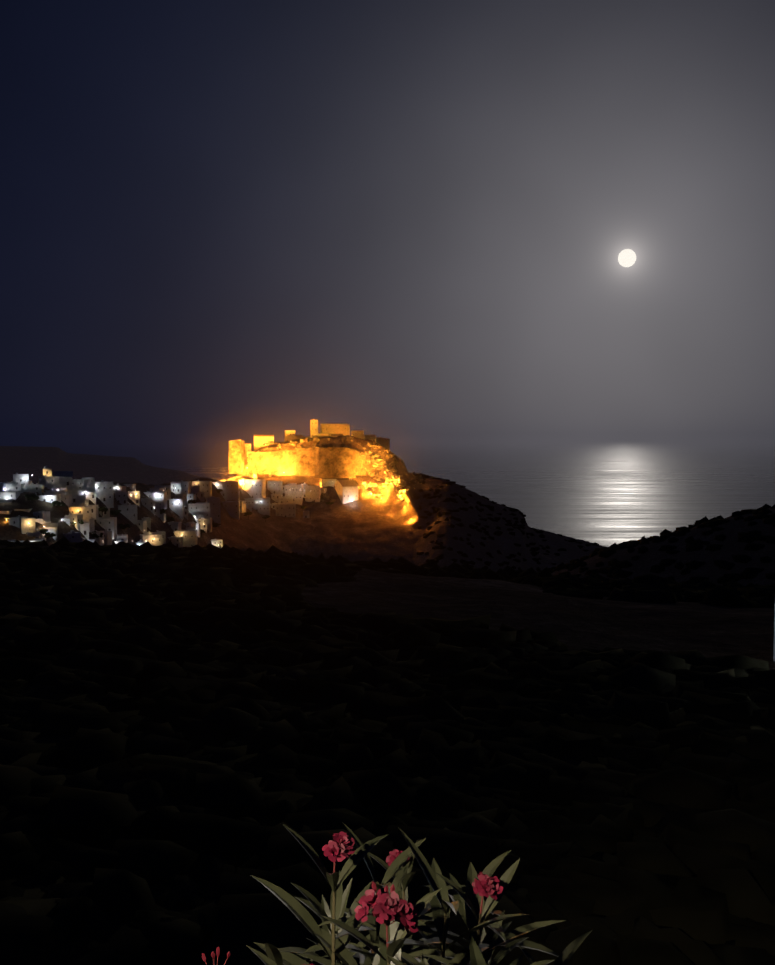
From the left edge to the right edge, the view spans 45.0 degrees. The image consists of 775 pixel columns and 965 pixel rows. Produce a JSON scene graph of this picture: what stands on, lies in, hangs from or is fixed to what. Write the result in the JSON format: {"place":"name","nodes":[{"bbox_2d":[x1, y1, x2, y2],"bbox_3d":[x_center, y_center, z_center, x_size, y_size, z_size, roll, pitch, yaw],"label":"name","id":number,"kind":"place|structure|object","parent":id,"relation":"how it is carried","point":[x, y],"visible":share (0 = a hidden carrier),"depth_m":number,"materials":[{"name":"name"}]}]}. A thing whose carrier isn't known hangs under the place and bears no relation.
{"place":"outdoors","nodes":[
{"label":"outdoors","id":0,"kind":"place"},
{"bbox_2d":[229,438,366,477],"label":"castle walls","id":1,"kind":"structure","parent":0,"point":[321,456],"depth_m":975.13,"materials":[{"name":"beige stone"}]},
{"bbox_2d":[0,435,774,669],"bbox_3d":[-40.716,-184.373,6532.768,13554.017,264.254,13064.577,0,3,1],"label":"hillside","id":2,"kind":"structure","parent":0,"point":[386,529],"depth_m":482.54,"materials":[{"name":"brown soil"}]},
{"bbox_2d":[25,489,333,539],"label":"village trees","id":3,"kind":"object","parent":2,"relation":"on","point":[31,497],"visible":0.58,"depth_m":557.49,"materials":[{"name":"green plant"}]},
{"bbox_2d":[245,419,389,462],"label":"castle buildings","id":4,"kind":"structure","parent":2,"relation":"on","point":[340,429],"depth_m":1033.13,"materials":[{"name":"beige stone"}]},
{"bbox_2d":[242,436,423,503],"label":"crag rocks","id":5,"kind":"object","parent":2,"relation":"on","point":[377,461],"depth_m":977.95,"materials":[{"name":"stone"}]},
{"bbox_2d":[0,475,774,964],"bbox_3d":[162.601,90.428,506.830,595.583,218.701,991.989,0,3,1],"label":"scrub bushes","id":6,"kind":"object","parent":2,"relation":"on","point":[192,739],"visible":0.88,"depth_m":18.10,"materials":[{"name":"plant"}]},
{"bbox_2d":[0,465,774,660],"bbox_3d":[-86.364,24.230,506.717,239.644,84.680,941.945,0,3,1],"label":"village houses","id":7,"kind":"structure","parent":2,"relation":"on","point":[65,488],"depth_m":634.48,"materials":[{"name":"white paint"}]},
{"bbox_2d":[202,822,591,964],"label":"oleander bush","id":8,"kind":"object","parent":2,"relation":"on","point":[391,919],"visible":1,"depth_m":1.88,"materials":[{"name":"green plant"}]},
{"bbox_2d":[0,0,774,511],"label":"sky","id":9,"kind":"structure","parent":0,"point":[406,222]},
{"bbox_2d":[28,442,774,546],"bbox_3d":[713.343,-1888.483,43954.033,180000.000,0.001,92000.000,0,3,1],"label":"sea","id":10,"kind":"structure","parent":0,"point":[605,507],"depth_m":3912.97,"materials":[{"name":"black liquid"}]},
{"bbox_2d":[618,249,635,266],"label":"moon","id":11,"kind":"object","parent":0,"point":[626,257],"visible":1,"depth_m":18747.89,"materials":[{"name":"white"}]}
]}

